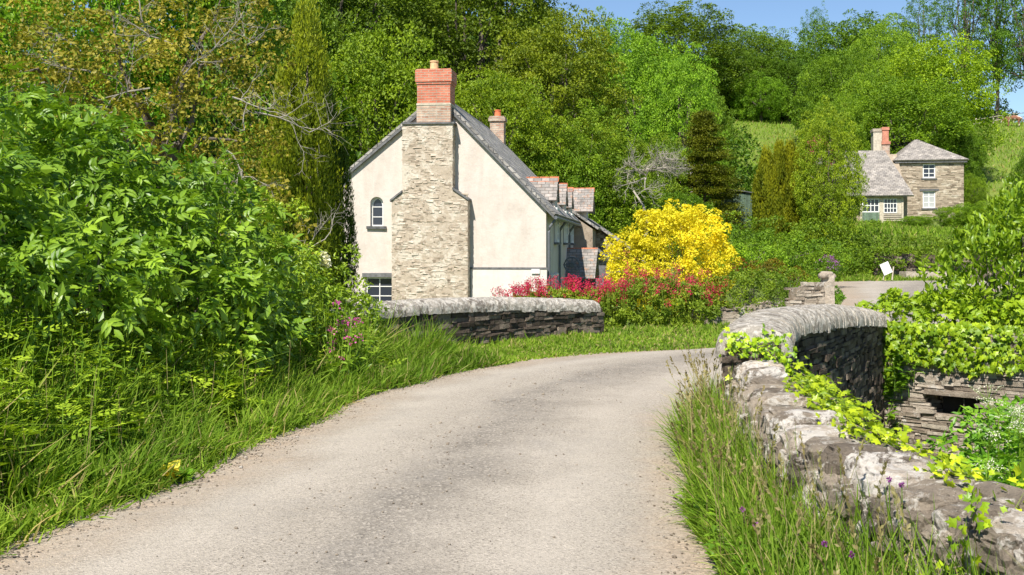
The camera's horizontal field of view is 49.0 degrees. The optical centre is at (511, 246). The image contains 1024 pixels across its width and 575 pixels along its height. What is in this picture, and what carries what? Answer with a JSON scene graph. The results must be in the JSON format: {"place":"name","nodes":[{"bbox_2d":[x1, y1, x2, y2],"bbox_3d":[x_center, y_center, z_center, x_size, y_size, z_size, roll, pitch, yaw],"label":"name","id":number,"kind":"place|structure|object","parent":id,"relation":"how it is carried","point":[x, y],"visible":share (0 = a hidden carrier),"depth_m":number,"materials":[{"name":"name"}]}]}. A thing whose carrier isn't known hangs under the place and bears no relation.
{"place":"outdoors","nodes":[
{"label":"outdoors","id":0,"kind":"place"},
{"bbox_2d":[0,280,1014,574],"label":"road","id":1,"kind":"structure","parent":0,"point":[592,512],"depth_m":7.09,"materials":[{"name":"asphalt"}]},
{"bbox_2d":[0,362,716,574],"bbox_3d":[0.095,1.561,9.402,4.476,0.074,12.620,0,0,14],"label":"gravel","id":2,"kind":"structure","parent":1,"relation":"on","point":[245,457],"depth_m":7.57,"materials":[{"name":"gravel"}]},
{"bbox_2d":[0,0,1023,122],"label":"sky","id":3,"kind":"structure","parent":0,"point":[786,14],"materials":[{"name":"blue"}]},
{"bbox_2d":[4,103,1023,514],"bbox_3d":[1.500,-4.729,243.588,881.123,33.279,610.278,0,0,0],"label":"ground","id":4,"kind":"structure","parent":0,"point":[990,177],"depth_m":114.27,"materials":[{"name":"green plant"}]},
{"bbox_2d":[0,0,110,304],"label":"oak tree","id":5,"kind":"object","parent":4,"relation":"on","point":[15,18],"visible":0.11,"depth_m":29.41,"materials":[{"name":"green plant"}]},
{"bbox_2d":[0,0,211,311],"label":"oak tree","id":6,"kind":"object","parent":4,"relation":"on","point":[108,5],"visible":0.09,"depth_m":38.87,"materials":[{"name":"green plant"}]},
{"bbox_2d":[0,319,305,497],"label":"dry stalks","id":7,"kind":"object","parent":4,"relation":"on","point":[119,408],"visible":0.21,"depth_m":7.80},
{"bbox_2d":[0,61,332,407],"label":"elder bush","id":8,"kind":"object","parent":4,"relation":"on","point":[48,222],"visible":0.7,"depth_m":10.31,"materials":[{"name":"green plant"}]},
{"bbox_2d":[0,0,355,308],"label":"golden oak","id":9,"kind":"object","parent":4,"relation":"on","point":[173,102],"visible":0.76,"depth_m":19.09,"materials":[{"name":"plant"}]},
{"bbox_2d":[74,0,299,301],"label":"oak tree","id":10,"kind":"object","parent":4,"relation":"on","point":[266,13],"visible":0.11,"depth_m":42.56,"materials":[{"name":"green plant"}]},
{"bbox_2d":[0,242,406,485],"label":"cow parsley bed","id":11,"kind":"object","parent":4,"relation":"on","point":[65,428],"visible":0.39,"depth_m":8.52,"materials":[{"name":"green plant"}]},
{"bbox_2d":[0,289,519,554],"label":"verge grass","id":12,"kind":"structure","parent":4,"relation":"on","point":[50,500],"depth_m":8.43,"materials":[{"name":"plant"}]},
{"bbox_2d":[134,159,389,353],"bbox_3d":[-3.354,0.383,14.279,3.498,3.019,3.849,0,0,0],"label":"hawthorn hedge","id":13,"kind":"object","parent":4,"relation":"on","point":[312,261],"visible":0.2,"depth_m":14.02,"materials":[{"name":"green plant"}]},
{"bbox_2d":[205,0,359,222],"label":"oak tree","id":14,"kind":"object","parent":4,"relation":"on","point":[325,22],"visible":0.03,"depth_m":54.53,"materials":[{"name":"green plant"}]},
{"bbox_2d":[255,0,349,307],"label":"golden cypress","id":15,"kind":"object","parent":4,"relation":"on","point":[311,186],"visible":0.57,"depth_m":23.71,"materials":[{"name":"yellow-green leaf"},{"name":"bark"}]},
{"bbox_2d":[317,73,358,304],"bbox_3d":[-4.001,-0.316,25.035,1.268,7.162,1.045,0,0,-29],"label":"cypress","id":16,"kind":"object","parent":4,"relation":"on","point":[341,153],"visible":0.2,"depth_m":25.00,"materials":[{"name":"yellow-green leaf"},{"name":"bark"}]},
{"bbox_2d":[307,300,379,382],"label":"campion clump","id":17,"kind":"object","parent":4,"relation":"on","point":[350,337],"visible":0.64,"depth_m":12.45,"materials":[{"name":"green plant"}]},
{"bbox_2d":[258,0,457,163],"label":"beech tree","id":18,"kind":"object","parent":4,"relation":"on","point":[397,7],"visible":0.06,"depth_m":59.77,"materials":[{"name":"green plant"}]},
{"bbox_2d":[314,17,448,200],"bbox_3d":[-6.454,-4.226,53.988,8.101,13.308,7.730,0,0,3],"label":"oak tree","id":19,"kind":"object","parent":4,"relation":"on","point":[374,81],"visible":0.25,"depth_m":52.34,"materials":[{"name":"green plant"}]},
{"bbox_2d":[43,0,762,313],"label":"hillside undergrowth","id":20,"kind":"object","parent":4,"relation":"on","point":[746,181],"visible":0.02,"depth_m":86.34,"materials":[{"name":"green plant"}]},
{"bbox_2d":[347,0,505,108],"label":"oak tree","id":21,"kind":"object","parent":4,"relation":"on","point":[477,17],"visible":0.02,"depth_m":82.47,"materials":[{"name":"green plant"}]},
{"bbox_2d":[312,297,604,348],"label":"bridge parapet","id":22,"kind":"structure","parent":4,"relation":"on","point":[491,317],"depth_m":18.31,"materials":[{"name":"stone"}]},
{"bbox_2d":[340,60,631,319],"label":"cottage","id":23,"kind":"structure","parent":4,"relation":"on","point":[452,199],"depth_m":33.16,"materials":[{"name":"paint"}]},
{"bbox_2d":[371,197,382,225],"bbox_3d":[-4.030,-1.054,33.790,0.391,0.897,0.050,0,0,7],"label":"window","id":24,"kind":"structure","parent":23,"relation":"in","point":[376,203],"depth_m":33.78,"materials":[{"name":"white paint"}]},
{"bbox_2d":[366,277,391,301],"bbox_3d":[-3.965,1.323,33.762,0.849,0.852,0.050,0,0,7],"label":"window","id":25,"kind":"structure","parent":23,"relation":"in","point":[382,290],"depth_m":33.75,"materials":[{"name":"white paint"}]},
{"bbox_2d":[388,0,583,146],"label":"beech tree","id":26,"kind":"object","parent":4,"relation":"on","point":[448,20],"visible":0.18,"depth_m":62.43,"materials":[{"name":"green plant"}]},
{"bbox_2d":[455,68,565,176],"bbox_3d":[-1.054,-3.217,53.949,7.333,10.834,6.903,0,0,-33],"label":"beech tree","id":27,"kind":"object","parent":4,"relation":"on","point":[522,121],"visible":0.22,"depth_m":52.52,"materials":[{"name":"green plant"}]},
{"bbox_2d":[297,320,729,427],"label":"green verge grass","id":28,"kind":"structure","parent":4,"relation":"on","point":[557,345],"depth_m":18.30,"materials":[{"name":"plant"}]},
{"bbox_2d":[490,277,549,297],"bbox_3d":[0.162,1.016,22.237,1.264,0.821,0.904,0,0,20],"label":"valerian","id":29,"kind":"object","parent":4,"relation":"on","point":[542,292],"visible":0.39,"depth_m":22.25,"materials":[{"name":"red plant"}]},
{"bbox_2d":[500,273,611,313],"bbox_3d":[0.824,1.030,22.826,2.482,1.066,1.378,0,0,-12],"label":"valerian","id":30,"kind":"object","parent":4,"relation":"on","point":[571,292],"visible":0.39,"depth_m":22.53,"materials":[{"name":"red plant"}]},
{"bbox_2d":[472,5,643,191],"bbox_3d":[2.487,-6.250,59.981,9.107,12.876,8.572,0,0,-16],"label":"beech tree","id":31,"kind":"object","parent":4,"relation":"on","point":[583,85],"visible":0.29,"depth_m":58.47,"materials":[{"name":"green plant"}]},
{"bbox_2d":[521,133,613,231],"bbox_3d":[2.306,-1.898,55.087,5.350,7.458,5.801,0,0,22],"label":"bush","id":32,"kind":"object","parent":4,"relation":"on","point":[602,215],"visible":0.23,"depth_m":53.58,"materials":[{"name":"green plant"}]},
{"bbox_2d":[519,98,655,250],"bbox_3d":[3.592,-2.966,56.227,7.402,8.628,7.117,0,0,-5],"label":"ash tree","id":33,"kind":"object","parent":4,"relation":"on","point":[612,156],"visible":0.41,"depth_m":54.46,"materials":[{"name":"green plant"}]},
{"bbox_2d":[586,6,640,98],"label":"ash tree","id":34,"kind":"object","parent":4,"relation":"on","point":[615,38],"visible":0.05,"depth_m":104.00,"materials":[{"name":"green plant"}]},
{"bbox_2d":[594,158,665,240],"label":"bush","id":35,"kind":"object","parent":4,"relation":"on","point":[659,200],"visible":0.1,"depth_m":57.04,"materials":[{"name":"green plant"}]},
{"bbox_2d":[580,16,717,163],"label":"ash tree","id":36,"kind":"object","parent":4,"relation":"on","point":[639,71],"visible":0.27,"depth_m":75.97,"materials":[{"name":"green plant"}]},
{"bbox_2d":[615,131,691,229],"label":"tree","id":37,"kind":"object","parent":4,"relation":"on","point":[669,187],"visible":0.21,"depth_m":62.74,"materials":[{"name":"green plant"}]},
{"bbox_2d":[612,135,694,262],"bbox_3d":[6.498,-1.522,51.656,3.808,7.188,3.329,0,0,28],"label":"bare tree","id":38,"kind":"object","parent":4,"relation":"on","point":[654,167],"visible":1,"depth_m":51.60,"materials":[{"name":"grey plant"}]},
{"bbox_2d":[589,262,723,331],"bbox_3d":[2.912,1.067,23.038,2.981,1.509,2.359,0,0,0],"label":"valerian","id":39,"kind":"object","parent":4,"relation":"on","point":[693,295],"visible":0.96,"depth_m":22.38,"materials":[{"name":"green plant"}]},
{"bbox_2d":[599,197,742,331],"bbox_3d":[3.949,0.664,27.184,3.555,3.806,2.859,0,0,-17],"label":"yellow shrub","id":40,"kind":"object","parent":4,"relation":"on","point":[644,246],"visible":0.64,"depth_m":27.08,"materials":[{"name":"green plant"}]},
{"bbox_2d":[626,186,725,256],"bbox_3d":[8.410,-1.236,59.948,5.424,4.122,5.003,0,0,-36],"label":"bush","id":41,"kind":"object","parent":4,"relation":"on","point":[694,198],"visible":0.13,"depth_m":59.18,"materials":[{"name":"yellow plant"}]},
{"bbox_2d":[630,42,730,204],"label":"ash tree","id":42,"kind":"object","parent":4,"relation":"on","point":[672,96],"visible":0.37,"depth_m":72.76,"materials":[{"name":"green plant"}]},
{"bbox_2d":[620,0,758,112],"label":"oak tree","id":43,"kind":"object","parent":4,"relation":"on","point":[676,29],"visible":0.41,"depth_m":155.51,"materials":[{"name":"green plant"}]},
{"bbox_2d":[674,86,743,203],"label":"beech tree","id":44,"kind":"object","parent":4,"relation":"on","point":[720,106],"visible":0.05,"depth_m":90.92,"materials":[{"name":"green plant"}]},
{"bbox_2d":[666,107,752,229],"bbox_3d":[11.248,-4.059,64.008,5.727,7.760,5.779,0,0,-14],"label":"fir tree","id":45,"kind":"object","parent":4,"relation":"on","point":[702,131],"visible":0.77,"depth_m":63.44,"materials":[{"name":"green plant"}]},
{"bbox_2d":[721,190,751,227],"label":"garden shed","id":46,"kind":"structure","parent":4,"relation":"on","point":[747,197],"depth_m":65.78,"materials":[{"name":"green wood"}]},
{"bbox_2d":[740,194,751,227],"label":"door","id":47,"kind":"structure","parent":46,"relation":"in","point":[746,201],"depth_m":65.73,"materials":[{"name":"green wood"}]},
{"bbox_2d":[700,267,788,314],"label":"bush","id":48,"kind":"object","parent":4,"relation":"on","point":[747,280],"visible":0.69,"depth_m":23.36,"materials":[{"name":"green plant"}]},
{"bbox_2d":[712,240,789,303],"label":"leafy shrub","id":49,"kind":"object","parent":4,"relation":"on","point":[767,254],"visible":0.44,"depth_m":33.39,"materials":[{"name":"green plant"}]},
{"bbox_2d":[722,46,789,121],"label":"ash tree","id":50,"kind":"object","parent":4,"relation":"on","point":[751,61],"visible":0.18,"depth_m":161.99,"materials":[{"name":"green plant"}]},
{"bbox_2d":[709,23,804,98],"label":"oak tree","id":51,"kind":"object","parent":4,"relation":"on","point":[759,37],"visible":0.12,"depth_m":168.05,"materials":[{"name":"green plant"}]},
{"bbox_2d":[691,282,824,325],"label":"garden wall","id":52,"kind":"structure","parent":4,"relation":"on","point":[807,293],"depth_m":23.27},
{"bbox_2d":[728,70,790,122],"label":"tree","id":53,"kind":"object","parent":4,"relation":"on","point":[762,107],"visible":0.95,"depth_m":156.39,"materials":[{"name":"green plant"}]},
{"bbox_2d":[673,416,848,574],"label":"verge weeds","id":54,"kind":"object","parent":4,"relation":"on","point":[711,545],"visible":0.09,"depth_m":5.55,"materials":[{"name":"green plant"}]},
{"bbox_2d":[667,220,856,285],"bbox_3d":[9.704,0.368,44.023,7.434,2.847,4.700,0,0,0],"label":"hedge bush","id":55,"kind":"object","parent":4,"relation":"on","point":[797,247],"visible":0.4,"depth_m":43.21,"materials":[{"name":"green plant"}]},
{"bbox_2d":[737,265,818,297],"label":"shrub","id":56,"kind":"object","parent":4,"relation":"on","point":[795,272],"visible":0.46,"depth_m":25.69,"materials":[{"name":"green plant"}]},
{"bbox_2d":[752,57,806,123],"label":"oak tree","id":57,"kind":"object","parent":4,"relation":"on","point":[795,68],"visible":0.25,"depth_m":159.24,"materials":[{"name":"green plant"}]},
{"bbox_2d":[749,133,811,241],"bbox_3d":[14.849,-2.883,62.192,3.551,6.898,2.632,0,0,0],"label":"conifer bush","id":58,"kind":"object","parent":4,"relation":"on","point":[775,170],"visible":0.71,"depth_m":61.45,"materials":[{"name":"green leaf"},{"name":"bark"}]},
{"bbox_2d":[749,257,811,299],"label":"bronze shrub","id":59,"kind":"object","parent":4,"relation":"on","point":[768,264],"visible":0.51,"depth_m":27.09,"materials":[{"name":"green plant"}]},
{"bbox_2d":[695,210,887,278],"bbox_3d":[14.127,0.154,57.012,10.753,4.020,2.662,0,0,-11],"label":"hedge","id":60,"kind":"object","parent":4,"relation":"on","point":[813,228],"visible":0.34,"depth_m":57.01,"materials":[{"name":"green plant"}]},
{"bbox_2d":[666,344,921,574],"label":"seed heads","id":61,"kind":"object","parent":4,"relation":"on","point":[798,510],"visible":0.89,"depth_m":5.42,"materials":[{"name":"plant"}]},
{"bbox_2d":[715,304,894,428],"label":"bridge parapet","id":62,"kind":"structure","parent":4,"relation":"on","point":[850,338],"depth_m":12.48,"materials":[{"name":"stone"}]},
{"bbox_2d":[718,323,798,380],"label":"ivy","id":63,"kind":"object","parent":62,"relation":"attached to","point":[756,348],"visible":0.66,"depth_m":8.82,"materials":[{"name":"green plant"}]},
{"bbox_2d":[796,0,832,106],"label":"tall tree","id":64,"kind":"object","parent":4,"relation":"on","point":[814,19],"visible":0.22,"depth_m":149.69,"materials":[{"name":"green plant"}]},
{"bbox_2d":[720,230,909,283],"bbox_3d":[14.548,1.255,53.067,13.116,4.080,2.732,0,0,-34],"label":"hedge","id":65,"kind":"object","parent":4,"relation":"on","point":[858,255],"visible":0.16,"depth_m":53.86,"materials":[{"name":"green plant"}]},
{"bbox_2d":[611,42,1019,125],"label":"distant woodland","id":66,"kind":"object","parent":4,"relation":"on","point":[792,54],"depth_m":163.24,"materials":[{"name":"green plant"}]},
{"bbox_2d":[818,271,835,303],"bbox_3d":[6.603,1.104,23.570,0.407,1.201,0.353,0,0,0],"label":"gate post","id":67,"kind":"object","parent":4,"relation":"on","point":[827,278],"visible":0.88,"depth_m":23.48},
{"bbox_2d":[811,254,843,281],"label":"foxglove clump","id":68,"kind":"object","parent":4,"relation":"on","point":[837,278],"visible":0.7,"depth_m":39.84,"materials":[{"name":"green plant"}]},
{"bbox_2d":[789,95,869,246],"bbox_3d":[17.071,-3.498,60.041,4.199,9.136,4.037,0,0,35],"label":"ash tree","id":69,"kind":"object","parent":4,"relation":"on","point":[827,206],"visible":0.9,"depth_m":59.34,"materials":[{"name":"green plant"}]},
{"bbox_2d":[643,362,1023,574],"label":"wall foot grass","id":70,"kind":"structure","parent":4,"relation":"on","point":[747,488],"depth_m":5.37,"materials":[{"name":"plant"}]},
{"bbox_2d":[793,47,880,158],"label":"beech tree","id":71,"kind":"object","parent":4,"relation":"on","point":[838,69],"visible":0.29,"depth_m":110.98,"materials":[{"name":"green plant"}]},
{"bbox_2d":[805,91,871,159],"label":"oak tree","id":72,"kind":"object","parent":4,"relation":"on","point":[858,114],"visible":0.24,"depth_m":96.99,"materials":[{"name":"green plant"}]},
{"bbox_2d":[764,273,944,302],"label":"lane side grass","id":73,"kind":"structure","parent":4,"relation":"on","point":[856,277],"depth_m":51.92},
{"bbox_2d":[782,8,927,138],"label":"oak tree","id":74,"kind":"object","parent":4,"relation":"on","point":[844,42],"visible":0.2,"depth_m":132.35,"materials":[{"name":"green plant"}]},
{"bbox_2d":[833,55,902,152],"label":"tree","id":75,"kind":"object","parent":4,"relation":"on","point":[871,81],"visible":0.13,"depth_m":104.85,"materials":[{"name":"green plant"}]},
{"bbox_2d":[830,12,914,99],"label":"ash tree","id":76,"kind":"object","parent":4,"relation":"on","point":[879,51],"visible":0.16,"depth_m":120.56,"materials":[{"name":"green plant"}]},
{"bbox_2d":[722,359,1023,574],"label":"boulder wall","id":77,"kind":"structure","parent":4,"relation":"on","point":[924,488],"depth_m":5.09,"materials":[{"name":"stone"}]},
{"bbox_2d":[773,356,1023,510],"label":"ivy","id":78,"kind":"object","parent":77,"relation":"attached to","point":[813,388],"visible":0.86,"depth_m":6.04,"materials":[{"name":"green plant"}]},
{"bbox_2d":[919,468,1015,574],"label":"ivy","id":79,"kind":"object","parent":77,"relation":"attached to","point":[983,508],"visible":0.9,"depth_m":4.24,"materials":[{"name":"green plant"}]},
{"bbox_2d":[729,118,1023,191],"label":"meadow grass","id":80,"kind":"structure","parent":4,"relation":"on","point":[1019,144],"depth_m":138.20,"materials":[{"name":"plant"}]},
{"bbox_2d":[741,217,1023,275],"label":"lawn grass","id":81,"kind":"structure","parent":4,"relation":"on","point":[887,226],"depth_m":63.49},
{"bbox_2d":[813,127,968,222],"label":"farmhouse","id":82,"kind":"object","parent":4,"relation":"on","point":[916,177],"visible":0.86,"depth_m":89.55,"materials":[{"name":"stone"}]},
{"bbox_2d":[923,191,934,207],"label":"window","id":83,"kind":"structure","parent":82,"relation":"in","point":[928,196],"depth_m":89.84,"materials":[{"name":"white paint"}]},
{"bbox_2d":[825,231,972,271],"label":"hedge","id":84,"kind":"object","parent":4,"relation":"on","point":[906,242],"visible":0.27,"depth_m":57.91,"materials":[{"name":"green plant"}]},
{"bbox_2d":[844,75,984,165],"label":"oak tree","id":85,"kind":"object","parent":4,"relation":"on","point":[908,102],"visible":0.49,"depth_m":98.15,"materials":[{"name":"green plant"}]},
{"bbox_2d":[895,214,934,226],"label":"bush","id":86,"kind":"object","parent":4,"relation":"on","point":[921,219],"visible":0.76,"depth_m":81.46,"materials":[{"name":"green plant"}]},
{"bbox_2d":[896,0,954,107],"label":"tall tree","id":87,"kind":"object","parent":4,"relation":"on","point":[926,9],"visible":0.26,"depth_m":164.48,"materials":[{"name":"green plant"}]},
{"bbox_2d":[873,253,1019,279],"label":"bank wall","id":88,"kind":"structure","parent":4,"relation":"on","point":[910,266],"depth_m":55.02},
{"bbox_2d":[855,241,1023,269],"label":"hedge","id":89,"kind":"object","parent":88,"relation":"on","point":[905,250],"visible":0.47,"depth_m":54.83,"materials":[{"name":"green plant"}]},
{"bbox_2d":[879,30,1015,173],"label":"oak tree","id":90,"kind":"object","parent":4,"relation":"on","point":[933,62],"visible":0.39,"depth_m":105.38,"materials":[{"name":"green plant"}]},
{"bbox_2d":[883,330,1023,475],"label":"retaining wall","id":91,"kind":"structure","parent":4,"relation":"on","point":[930,405],"depth_m":16.13,"materials":[{"name":"stone"}]},
{"bbox_2d":[882,346,923,433],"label":"wall plants","id":92,"kind":"object","parent":91,"relation":"attached to","point":[899,384],"depth_m":16.37,"materials":[{"name":"green plant"}]},
{"bbox_2d":[855,286,1023,408],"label":"ivy hedge","id":93,"kind":"object","parent":91,"relation":"on","point":[961,331],"visible":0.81,"depth_m":16.14,"materials":[{"name":"green plant"}]},
{"bbox_2d":[929,203,977,227],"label":"bush","id":94,"kind":"object","parent":4,"relation":"on","point":[942,217],"visible":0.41,"depth_m":79.67,"materials":[{"name":"green plant"}]},
{"bbox_2d":[936,125,989,195],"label":"oak tree","id":95,"kind":"object","parent":4,"relation":"on","point":[975,164],"visible":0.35,"depth_m":98.81,"materials":[{"name":"green plant"}]},
{"bbox_2d":[930,0,1005,94],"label":"tall tree","id":96,"kind":"object","parent":4,"relation":"on","point":[965,25],"visible":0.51,"depth_m":156.87,"materials":[{"name":"green plant"}]},
{"bbox_2d":[913,171,1023,326],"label":"laurel bush","id":97,"kind":"object","parent":4,"relation":"on","point":[988,239],"visible":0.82,"depth_m":17.01,"materials":[{"name":"green plant"}]},
{"bbox_2d":[926,394,1023,486],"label":"streamside plants","id":98,"kind":"object","parent":4,"relation":"on","point":[972,437],"visible":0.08,"depth_m":11.79,"materials":[{"name":"green plant"}]},
{"bbox_2d":[964,173,989,211],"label":"bush","id":99,"kind":"object","parent":4,"relation":"on","point":[974,197],"visible":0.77,"depth_m":95.46,"materials":[{"name":"green plant"}]},
{"bbox_2d":[950,201,1023,230],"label":"bush","id":100,"kind":"object","parent":4,"relation":"on","point":[960,219],"visible":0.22,"depth_m":70.01,"materials":[{"name":"green plant"}]},
{"bbox_2d":[957,384,1021,480],"bbox_3d":[4.866,2.487,11.487,0.646,2.187,0.610,0,0,0],"label":"cow parsley","id":101,"kind":"object","parent":4,"relation":"on","point":[969,430],"visible":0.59,"depth_m":11.52,"materials":[{"name":"green plant"}]},
{"bbox_2d":[958,428,1023,483],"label":"cow parsley","id":102,"kind":"object","parent":4,"relation":"on","point":[984,459],"visible":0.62,"depth_m":9.29,"materials":[{"name":"green plant"}]},
{"bbox_2d":[959,0,1023,121],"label":"tall tree","id":103,"kind":"object","parent":4,"relation":"on","point":[994,23],"visible":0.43,"depth_m":158.88,"materials":[{"name":"green plant"}]},
{"bbox_2d":[965,397,1023,480],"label":"cow parsley","id":104,"kind":"object","parent":4,"relation":"on","point":[1005,404],"visible":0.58,"depth_m":11.19,"materials":[{"name":"green plant"}]},
{"bbox_2d":[974,410,1023,484],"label":"cow parsley","id":105,"kind":"object","parent":4,"relation":"on","point":[1002,436],"visible":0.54,"depth_m":9.73,"materials":[{"name":"green plant"}]},
{"bbox_2d":[989,0,1023,88],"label":"tall tree","id":106,"kind":"object","parent":4,"relation":"on","point":[1020,50],"visible":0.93,"depth_m":155.08,"materials":[{"name":"green plant"}]},
{"bbox_2d":[989,423,1023,486],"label":"cow parsley","id":107,"kind":"object","parent":4,"relation":"on","point":[1012,440],"visible":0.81,"depth_m":9.63,"materials":[{"name":"green plant"}]},
{"bbox_2d":[990,405,1023,486],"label":"cow parsley","id":108,"kind":"object","parent":4,"relation":"on","point":[1015,462],"visible":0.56,"depth_m":10.19,"materials":[{"name":"green plant"}]},
{"bbox_2d":[1008,147,1023,202],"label":"oak tree","id":109,"kind":"object","parent":4,"relation":"on","point":[1018,167],"visible":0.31,"depth_m":91.99,"materials":[{"name":"green plant"}]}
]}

